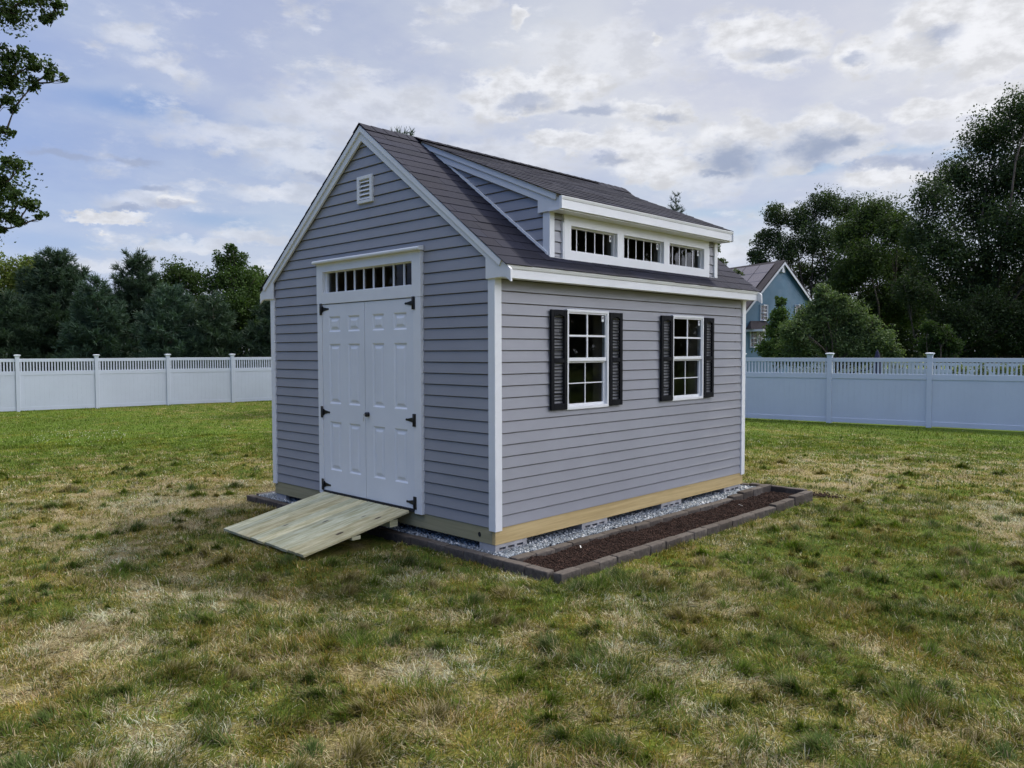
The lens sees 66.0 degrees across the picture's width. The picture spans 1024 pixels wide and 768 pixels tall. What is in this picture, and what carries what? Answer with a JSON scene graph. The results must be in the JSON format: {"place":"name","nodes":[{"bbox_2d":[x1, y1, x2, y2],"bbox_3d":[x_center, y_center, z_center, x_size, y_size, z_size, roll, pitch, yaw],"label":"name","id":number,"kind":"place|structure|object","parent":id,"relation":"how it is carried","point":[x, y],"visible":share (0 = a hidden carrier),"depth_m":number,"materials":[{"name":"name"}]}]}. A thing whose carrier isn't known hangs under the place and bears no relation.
{"place":"outdoors","nodes":[
{"label":"outdoors","id":0,"kind":"place"},
{"bbox_2d":[380,528,399,541],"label":"edging block","id":1,"kind":"structure","parent":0,"point":[387,534],"depth_m":7.57,"materials":[{"name":"concrete"}]},
{"bbox_2d":[394,532,415,544],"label":"edging block","id":2,"kind":"structure","parent":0,"point":[405,538],"depth_m":7.41,"materials":[{"name":"concrete"}]},
{"bbox_2d":[411,535,432,548],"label":"edging block","id":3,"kind":"structure","parent":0,"point":[421,541],"depth_m":7.25,"materials":[{"name":"concrete"}]},
{"bbox_2d":[427,540,450,553],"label":"edging block","id":4,"kind":"structure","parent":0,"point":[435,545],"depth_m":7.07,"materials":[{"name":"concrete"}]},
{"bbox_2d":[258,485,755,557],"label":"gravel","id":5,"kind":"structure","parent":0,"point":[542,541],"depth_m":7.61,"materials":[{"name":"gravel"}]},
{"bbox_2d":[0,357,1023,767],"bbox_3d":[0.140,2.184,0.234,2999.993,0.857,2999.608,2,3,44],"label":"ground","id":6,"kind":"structure","parent":0,"point":[364,541],"depth_m":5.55,"materials":[{"name":"plant"}]},
{"bbox_2d":[0,240,40,300],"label":"maple tree","id":7,"kind":"object","parent":6,"relation":"on","point":[7,269],"visible":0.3,"depth_m":43.52,"materials":[{"name":"green plant"}]},
{"bbox_2d":[0,287,54,371],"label":"pine tree","id":8,"kind":"object","parent":6,"relation":"on","point":[9,300],"visible":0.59,"depth_m":37.48,"materials":[{"name":"green plant"}]},
{"bbox_2d":[0,0,69,250],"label":"oak tree","id":9,"kind":"object","parent":6,"relation":"on","point":[10,14],"visible":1,"depth_m":17.45,"materials":[{"name":"green plant"}]},
{"bbox_2d":[3,245,93,370],"bbox_3d":[-23.291,-3.134,39.992,5.529,7.740,5.835,0,2,2],"label":"pine tree","id":10,"kind":"object","parent":6,"relation":"on","point":[56,275],"visible":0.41,"depth_m":38.98,"materials":[{"name":"green plant"}]},
{"bbox_2d":[37,427,124,443],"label":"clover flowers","id":11,"kind":"object","parent":6,"relation":"on","point":[85,435],"visible":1,"depth_m":17.32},
{"bbox_2d":[50,271,142,370],"bbox_3d":[-19.399,-2.198,36.992,4.000,6.098,3.933,-1,3,-19],"label":"pine tree","id":12,"kind":"object","parent":6,"relation":"on","point":[82,340],"visible":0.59,"depth_m":36.35,"materials":[{"name":"green plant"}]},
{"bbox_2d":[0,354,271,411],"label":"back fence","id":13,"kind":"object","parent":6,"relation":"on","point":[96,386],"visible":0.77,"depth_m":29.00,"materials":[{"name":"plastic"}]},
{"bbox_2d":[103,247,168,362],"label":"pine tree","id":14,"kind":"object","parent":6,"relation":"on","point":[140,288],"visible":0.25,"depth_m":40.16,"materials":[{"name":"green plant"}]},
{"bbox_2d":[126,281,217,369],"bbox_3d":[-15.665,-1.994,36.360,4.332,5.506,4.049,2,3,44],"label":"pine tree","id":15,"kind":"object","parent":6,"relation":"on","point":[164,318],"visible":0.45,"depth_m":35.73,"materials":[{"name":"green plant"}]},
{"bbox_2d":[156,254,211,325],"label":"maple tree","id":16,"kind":"object","parent":6,"relation":"on","point":[188,278],"visible":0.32,"depth_m":47.77,"materials":[{"name":"green plant"}]},
{"bbox_2d":[178,289,247,368],"bbox_3d":[-14.009,-1.845,36.972,3.731,5.273,3.711,2,3,44],"label":"pine tree","id":17,"kind":"object","parent":6,"relation":"on","point":[215,332],"visible":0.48,"depth_m":36.45,"materials":[{"name":"green plant"}]},
{"bbox_2d":[190,243,266,354],"bbox_3d":[-13.162,-3.219,39.921,6.924,7.882,4.511,0,2,5],"label":"vine clad tree","id":18,"kind":"object","parent":6,"relation":"on","point":[231,279],"visible":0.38,"depth_m":39.62,"materials":[{"name":"green plant"}]},
{"bbox_2d":[237,300,270,367],"bbox_3d":[-11.208,-1.769,38.119,4.245,5.243,3.836,0,2,-1],"label":"pine tree","id":19,"kind":"object","parent":6,"relation":"on","point":[261,335],"visible":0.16,"depth_m":37.13,"materials":[{"name":"green plant"}]},
{"bbox_2d":[246,494,261,502],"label":"edging block","id":20,"kind":"structure","parent":6,"relation":"on","point":[251,497],"depth_m":9.41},
{"bbox_2d":[247,265,268,299],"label":"maple tree","id":21,"kind":"object","parent":6,"relation":"on","point":[265,273],"visible":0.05,"depth_m":45.76,"materials":[{"name":"green plant"}]},
{"bbox_2d":[257,497,271,505],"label":"edging block","id":22,"kind":"structure","parent":6,"relation":"on","point":[262,500],"depth_m":9.27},
{"bbox_2d":[267,499,281,508],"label":"edging block","id":23,"kind":"structure","parent":6,"relation":"on","point":[272,501],"depth_m":9.09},
{"bbox_2d":[277,502,288,508],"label":"edging block","id":24,"kind":"structure","parent":6,"relation":"on","point":[282,504],"depth_m":8.97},
{"bbox_2d":[223,492,408,557],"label":"wooden ramp","id":25,"kind":"structure","parent":6,"relation":"on","point":[308,526],"depth_m":7.47,"materials":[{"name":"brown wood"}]},
{"bbox_2d":[365,526,385,536],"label":"edging block","id":26,"kind":"structure","parent":6,"relation":"on","point":[375,531],"depth_m":7.71,"materials":[{"name":"concrete"}]},
{"bbox_2d":[391,126,413,135],"bbox_3d":[-4.043,-3.880,26.847,6.687,9.812,6.626,2,3,44],"label":"spruce tree","id":27,"kind":"object","parent":6,"relation":"on","point":[410,132],"depth_m":26.27,"materials":[{"name":"green plant"}]},
{"bbox_2d":[445,545,467,559],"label":"edging block","id":28,"kind":"structure","parent":6,"relation":"on","point":[456,551],"depth_m":6.90,"materials":[{"name":"concrete"}]},
{"bbox_2d":[463,549,488,564],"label":"edging block","id":29,"kind":"structure","parent":6,"relation":"on","point":[473,555],"depth_m":6.74,"materials":[{"name":"concrete"}]},
{"bbox_2d":[483,554,507,569],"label":"edging block","id":30,"kind":"structure","parent":6,"relation":"on","point":[494,561],"depth_m":6.57,"materials":[{"name":"concrete"}]},
{"bbox_2d":[2,270,1023,368],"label":"woods","id":31,"kind":"object","parent":6,"relation":"on","point":[823,322],"depth_m":91.62,"materials":[{"name":"green plant"}]},
{"bbox_2d":[503,559,530,575],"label":"edging block","id":32,"kind":"structure","parent":6,"relation":"on","point":[511,565],"depth_m":6.40,"materials":[{"name":"concrete"}]},
{"bbox_2d":[525,565,553,584],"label":"edging block","id":33,"kind":"structure","parent":6,"relation":"on","point":[535,571],"depth_m":6.22,"materials":[{"name":"concrete"}]},
{"bbox_2d":[553,567,580,585],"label":"edging block","id":34,"kind":"structure","parent":6,"relation":"on","point":[563,575],"depth_m":6.14,"materials":[{"name":"concrete"}]},
{"bbox_2d":[574,561,599,575],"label":"edging block","id":35,"kind":"structure","parent":6,"relation":"on","point":[588,567],"depth_m":6.35,"materials":[{"name":"concrete"}]},
{"bbox_2d":[593,555,616,570],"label":"edging block","id":36,"kind":"structure","parent":6,"relation":"on","point":[605,562],"depth_m":6.52,"materials":[{"name":"concrete"}]},
{"bbox_2d":[611,550,634,565],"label":"edging block","id":37,"kind":"structure","parent":6,"relation":"on","point":[628,555],"depth_m":6.69,"materials":[{"name":"concrete"}]},
{"bbox_2d":[615,525,635,532],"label":"edging block","id":38,"kind":"structure","parent":6,"relation":"on","point":[626,528],"depth_m":7.67,"materials":[{"name":"concrete"}]},
{"bbox_2d":[627,545,649,558],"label":"edging block","id":39,"kind":"structure","parent":6,"relation":"on","point":[640,551],"depth_m":6.87,"materials":[{"name":"concrete"}]},
{"bbox_2d":[631,521,649,530],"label":"edging block","id":40,"kind":"structure","parent":6,"relation":"on","point":[642,525],"depth_m":7.83,"materials":[{"name":"concrete"}]},
{"bbox_2d":[644,517,662,526],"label":"edging block","id":41,"kind":"structure","parent":6,"relation":"on","point":[654,521],"depth_m":8.01,"materials":[{"name":"concrete"}]},
{"bbox_2d":[524,491,792,571],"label":"mulch","id":42,"kind":"object","parent":6,"relation":"on","point":[638,536],"visible":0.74,"depth_m":7.54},
{"bbox_2d":[737,489,752,498],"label":"edging block","id":43,"kind":"structure","parent":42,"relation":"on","point":[746,493],"depth_m":9.38,"materials":[{"name":"concrete"}]},
{"bbox_2d":[748,487,762,495],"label":"edging block","id":44,"kind":"structure","parent":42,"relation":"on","point":[757,491],"depth_m":9.56,"materials":[{"name":"concrete"}]},
{"bbox_2d":[658,514,675,521],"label":"edging block","id":45,"kind":"structure","parent":6,"relation":"on","point":[668,517],"depth_m":8.18,"materials":[{"name":"concrete"}]},
{"bbox_2d":[667,192,686,214],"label":"fir tree","id":46,"kind":"object","parent":6,"relation":"on","point":[677,209],"visible":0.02,"depth_m":43.54,"materials":[{"name":"green plant"}]},
{"bbox_2d":[670,510,687,517],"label":"edging block","id":47,"kind":"structure","parent":6,"relation":"on","point":[680,513],"depth_m":8.37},
{"bbox_2d":[707,501,722,508],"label":"edging block","id":48,"kind":"structure","parent":6,"relation":"on","point":[716,504],"depth_m":8.87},
{"bbox_2d":[718,498,732,503],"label":"edging block","id":49,"kind":"structure","parent":6,"relation":"on","point":[726,500],"depth_m":9.05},
{"bbox_2d":[718,244,744,275],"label":"maple tree","id":50,"kind":"object","parent":6,"relation":"on","point":[738,271],"visible":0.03,"depth_m":62.04,"materials":[{"name":"green plant"}]},
{"bbox_2d":[727,494,742,499],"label":"edging block","id":51,"kind":"structure","parent":6,"relation":"on","point":[736,496],"depth_m":9.22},
{"bbox_2d":[749,483,761,486],"bbox_3d":[3.128,1.326,9.973,0.243,0.129,0.094,3,5,44],"label":"edging block","id":52,"kind":"object","parent":6,"relation":"on","point":[754,484],"depth_m":9.99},
{"bbox_2d":[756,484,771,492],"bbox_3d":[3.124,1.318,9.780,0.094,0.129,0.243,3,4,44],"label":"edging block","id":53,"kind":"object","parent":6,"relation":"on","point":[766,487],"depth_m":9.76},
{"bbox_2d":[751,296,793,370],"bbox_3d":[11.232,-1.360,32.667,2.257,4.671,2.322,2,3,44],"label":"garden shrub","id":54,"kind":"object","parent":6,"relation":"on","point":[765,349],"visible":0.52,"depth_m":32.91,"materials":[{"name":"green plant"}]},
{"bbox_2d":[769,501,785,512],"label":"edging block","id":55,"kind":"structure","parent":6,"relation":"on","point":[780,505],"depth_m":8.76,"materials":[{"name":"concrete"}]},
{"bbox_2d":[771,485,786,492],"bbox_3d":[3.303,1.330,9.808,0.243,0.129,0.094,3,3,43],"label":"edging block","id":56,"kind":"object","parent":6,"relation":"on","point":[778,488],"depth_m":9.77,"materials":[{"name":"concrete"}]},
{"bbox_2d":[780,498,794,508],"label":"edging block","id":57,"kind":"structure","parent":6,"relation":"on","point":[790,502],"depth_m":8.95,"materials":[{"name":"concrete"}]},
{"bbox_2d":[788,493,803,506],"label":"edging block","id":58,"kind":"structure","parent":6,"relation":"on","point":[798,498],"depth_m":9.10,"materials":[{"name":"concrete"}]},
{"bbox_2d":[785,487,806,493],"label":"edging block","id":59,"kind":"structure","parent":6,"relation":"on","point":[790,490],"depth_m":9.62,"materials":[{"name":"concrete"}]},
{"bbox_2d":[746,183,863,298],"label":"oak tree","id":60,"kind":"object","parent":6,"relation":"on","point":[827,204],"visible":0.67,"depth_m":74.98,"materials":[{"name":"green plant"}]},
{"bbox_2d":[799,491,812,502],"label":"edging block","id":61,"kind":"structure","parent":6,"relation":"on","point":[808,495],"depth_m":9.29,"materials":[{"name":"concrete"}]},
{"bbox_2d":[813,491,863,501],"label":"spilled mulch","id":62,"kind":"object","parent":6,"relation":"on","point":[824,495],"visible":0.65,"depth_m":9.57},
{"bbox_2d":[772,282,905,372],"bbox_3d":[12.799,-1.481,31.491,5.198,5.082,3.018,0,2,5],"label":"garden tree","id":63,"kind":"object","parent":6,"relation":"on","point":[862,335],"visible":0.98,"depth_m":30.92,"materials":[{"name":"green plant"}]},
{"bbox_2d":[809,275,931,367],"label":"woodland tree","id":64,"kind":"object","parent":6,"relation":"on","point":[906,342],"visible":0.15,"depth_m":71.48,"materials":[{"name":"green plant"}]},
{"bbox_2d":[872,350,880,373],"bbox_3d":[12.739,-0.168,27.540,0.497,2.050,0.497,2,3,44],"label":"closed parasol","id":65,"kind":"object","parent":6,"relation":"on","point":[877,354],"visible":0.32,"depth_m":27.43,"materials":[{"name":"blue fabric"}]},
{"bbox_2d":[821,190,934,357],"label":"oak tree","id":66,"kind":"object","parent":6,"relation":"on","point":[862,261],"visible":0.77,"depth_m":57.30,"materials":[{"name":"green plant"}]},
{"bbox_2d":[745,353,1023,430],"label":"side fence","id":67,"kind":"object","parent":6,"relation":"on","point":[929,399],"visible":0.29,"depth_m":20.96,"materials":[{"name":"plastic"}]},
{"bbox_2d":[789,362,1023,375],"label":"neighbour fence","id":68,"kind":"object","parent":6,"relation":"on","point":[996,364],"visible":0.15,"depth_m":31.07,"materials":[{"name":"plastic"}]},
{"bbox_2d":[913,319,966,368],"bbox_3d":[21.125,-1.182,39.469,2.389,4.184,3.143,2,3,44],"label":"garden shrub","id":69,"kind":"object","parent":6,"relation":"on","point":[940,342],"visible":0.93,"depth_m":39.59,"materials":[{"name":"green plant"}]},
{"bbox_2d":[880,81,1023,368],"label":"oak tree","id":70,"kind":"object","parent":6,"relation":"on","point":[980,208],"visible":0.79,"depth_m":46.12,"materials":[{"name":"green plant"}]},
{"bbox_2d":[882,272,1023,369],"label":"woodland tree","id":71,"kind":"object","parent":6,"relation":"on","point":[998,344],"visible":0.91,"depth_m":42.17,"materials":[{"name":"green plant"}]},
{"bbox_2d":[952,364,969,373],"bbox_3d":[12.226,0.417,21.482,0.463,1.960,0.557,2,3,44],"label":"flowering perennial","id":72,"kind":"object","parent":6,"relation":"on","point":[957,369],"visible":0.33,"depth_m":21.47,"materials":[{"name":"green plant"}]},
{"bbox_2d":[970,363,988,374],"bbox_3d":[12.863,0.391,21.648,0.511,1.979,0.660,2,3,37],"label":"flowering perennial","id":73,"kind":"object","parent":6,"relation":"on","point":[987,372],"visible":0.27,"depth_m":21.42,"materials":[{"name":"green plant"}]},
{"bbox_2d":[991,364,1013,374],"bbox_3d":[13.502,0.398,21.732,0.548,1.992,0.620,1,3,20],"label":"flowering perennial","id":74,"kind":"object","parent":6,"relation":"on","point":[996,370],"visible":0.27,"depth_m":21.65,"materials":[{"name":"green plant"}]},
{"bbox_2d":[1013,364,1023,375],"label":"flowering perennial","id":75,"kind":"object","parent":6,"relation":"on","point":[1014,370],"visible":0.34,"depth_m":21.62,"materials":[{"name":"green plant"}]},
{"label":"gravel bed","id":76,"kind":"structure","parent":6,"relation":"on","visible":0},
{"bbox_2d":[276,493,295,499],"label":"foundation block","id":77,"kind":"structure","parent":76,"relation":"on","point":[281,496],"depth_m":9.22,"materials":[{"name":"concrete"}]},
{"bbox_2d":[480,538,526,551],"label":"foundation block","id":78,"kind":"structure","parent":76,"relation":"on","point":[504,546],"depth_m":6.85,"materials":[{"name":"concrete"}]},
{"bbox_2d":[259,123,761,545],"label":"garden shed","id":79,"kind":"structure","parent":78,"relation":"on","point":[480,347],"depth_m":7.77,"materials":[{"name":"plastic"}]},
{"bbox_2d":[319,302,366,497],"bbox_3d":[-1.758,0.150,8.220,0.795,1.997,0.058,2,3,44],"label":"door","id":80,"kind":"structure","parent":79,"relation":"in","point":[344,393],"depth_m":8.19,"materials":[{"name":"paint"}]},
{"bbox_2d":[325,262,410,292],"bbox_3d":[-1.438,-1.057,7.911,1.505,0.221,0.039,2,3,44],"label":"transom window","id":81,"kind":"structure","parent":79,"relation":"in","point":[327,275],"depth_m":7.95,"materials":[{"name":"white plastic"}]},
{"bbox_2d":[363,296,416,509],"bbox_3d":[-1.190,0.173,7.645,0.807,1.997,0.094,2,3,44],"label":"door","id":82,"kind":"structure","parent":79,"relation":"in","point":[389,414],"depth_m":7.65,"materials":[{"name":"paint"}]},
{"bbox_2d":[562,309,608,409],"bbox_3d":[0.709,-0.237,7.564,0.067,0.938,0.638,2,3,44],"label":"window","id":83,"kind":"structure","parent":79,"relation":"in","point":[604,359],"depth_m":7.65,"materials":[{"name":"white plastic"}]},
{"bbox_2d":[571,227,614,256],"bbox_3d":[0.757,-1.362,7.600,0.039,0.231,0.715,2,3,44],"label":"dormer window","id":84,"kind":"structure","parent":79,"relation":"in","point":[611,236],"depth_m":7.69,"materials":[{"name":"white plastic"}]},
{"bbox_2d":[624,236,660,262],"bbox_3d":[1.331,-1.388,8.193,0.039,0.231,0.718,2,3,44],"label":"dormer window","id":85,"kind":"structure","parent":79,"relation":"in","point":[658,244],"depth_m":8.34,"materials":[{"name":"white plastic"}]},
{"bbox_2d":[670,244,700,268],"bbox_3d":[1.904,-1.414,8.783,0.039,0.231,0.715,2,3,44],"label":"dormer window","id":86,"kind":"structure","parent":79,"relation":"in","point":[698,250],"depth_m":8.91,"materials":[{"name":"white plastic"}]},
{"bbox_2d":[668,315,703,400],"bbox_3d":[1.952,-0.294,8.846,0.067,0.938,0.646,2,3,44],"label":"window","id":87,"kind":"structure","parent":79,"relation":"in","point":[700,354],"depth_m":8.97,"materials":[{"name":"white plastic"}]},
{"bbox_2d":[570,518,606,529],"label":"foundation block","id":88,"kind":"structure","parent":76,"relation":"on","point":[591,524],"depth_m":7.69,"materials":[{"name":"concrete"}]},
{"bbox_2d":[647,499,680,508],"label":"foundation block","id":89,"kind":"structure","parent":76,"relation":"on","point":[668,504],"depth_m":8.66,"materials":[{"name":"concrete"}]},
{"bbox_2d":[714,484,739,492],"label":"foundation block","id":90,"kind":"structure","parent":76,"relation":"on","point":[728,489],"depth_m":9.62,"materials":[{"name":"concrete"}]},
{"bbox_2d":[0,0,1023,335],"label":"sky","id":91,"kind":"structure","parent":0,"point":[187,129],"materials":[{"name":"blue"}]},
{"bbox_2d":[510,552,535,561],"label":"edging block","id":92,"kind":"structure","parent":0,"point":[522,557],"depth_m":6.61,"materials":[{"name":"concrete"}]},
{"bbox_2d":[531,547,554,555],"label":"edging block","id":93,"kind":"structure","parent":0,"point":[545,551],"depth_m":6.80,"materials":[{"name":"concrete"}]},
{"bbox_2d":[549,542,572,552],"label":"edging block","id":94,"kind":"structure","parent":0,"point":[561,546],"depth_m":6.98,"materials":[{"name":"concrete"}]},
{"bbox_2d":[567,537,589,546],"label":"edging block","id":95,"kind":"structure","parent":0,"point":[581,540],"depth_m":7.15,"materials":[{"name":"concrete"}]},
{"bbox_2d":[585,533,605,540],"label":"edging block","id":96,"kind":"structure","parent":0,"point":[596,536],"depth_m":7.33,"materials":[{"name":"concrete"}]},
{"bbox_2d":[600,529,620,536],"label":"edging block","id":97,"kind":"structure","parent":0,"point":[611,532],"depth_m":7.50,"materials":[{"name":"concrete"}]},
{"bbox_2d":[643,540,665,555],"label":"edging block","id":98,"kind":"structure","parent":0,"point":[657,545],"depth_m":7.04,"materials":[{"name":"concrete"}]},
{"bbox_2d":[660,536,680,549],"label":"edging block","id":99,"kind":"structure","parent":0,"point":[674,540],"depth_m":7.20,"materials":[{"name":"concrete"}]},
{"bbox_2d":[675,532,693,542],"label":"edging block","id":100,"kind":"structure","parent":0,"point":[687,536],"depth_m":7.39,"materials":[{"name":"concrete"}]},
{"bbox_2d":[683,507,699,514],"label":"edging block","id":101,"kind":"structure","parent":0,"point":[690,510],"depth_m":8.53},
{"bbox_2d":[687,527,706,540],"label":"edging block","id":102,"kind":"structure","parent":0,"point":[700,532],"depth_m":7.55,"materials":[{"name":"concrete"}]},
{"bbox_2d":[695,504,711,510],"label":"edging block","id":103,"kind":"structure","parent":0,"point":[704,507],"depth_m":8.70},
{"bbox_2d":[700,523,719,535],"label":"edging block","id":104,"kind":"structure","parent":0,"point":[712,528],"depth_m":7.73,"materials":[{"name":"concrete"}]},
{"bbox_2d":[714,520,731,530],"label":"edging block","id":105,"kind":"structure","parent":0,"point":[724,524],"depth_m":7.91,"materials":[{"name":"concrete"}]},
{"bbox_2d":[725,516,743,526],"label":"edging block","id":106,"kind":"structure","parent":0,"point":[735,520],"depth_m":8.09,"materials":[{"name":"concrete"}]},
{"bbox_2d":[738,512,754,523],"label":"edging block","id":107,"kind":"structure","parent":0,"point":[748,516],"depth_m":8.26,"materials":[{"name":"concrete"}]},
{"bbox_2d":[749,509,765,519],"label":"edging block","id":108,"kind":"structure","parent":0,"point":[759,513],"depth_m":8.43,"materials":[{"name":"concrete"}]},
{"bbox_2d":[761,506,775,515],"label":"edging block","id":109,"kind":"structure","parent":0,"point":[768,509],"depth_m":8.60,"materials":[{"name":"concrete"}]},
{"bbox_2d":[730,260,820,372],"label":"blue house","id":110,"kind":"structure","parent":0,"point":[770,281],"depth_m":64.79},
{"bbox_2d":[750,332,757,347],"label":"window","id":111,"kind":"structure","parent":110,"relation":"in","point":[753,335],"depth_m":63.96,"materials":[{"name":"glass"}]},
{"bbox_2d":[758,332,764,344],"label":"window","id":112,"kind":"structure","parent":110,"relation":"in","point":[760,338],"depth_m":64.25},
{"bbox_2d":[760,304,767,320],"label":"window","id":113,"kind":"structure","parent":110,"relation":"in","point":[763,308],"depth_m":64.30,"materials":[{"name":"glass"}]},
{"bbox_2d":[795,304,801,313],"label":"window","id":114,"kind":"structure","parent":110,"relation":"in","point":[797,305],"depth_m":65.69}
]}

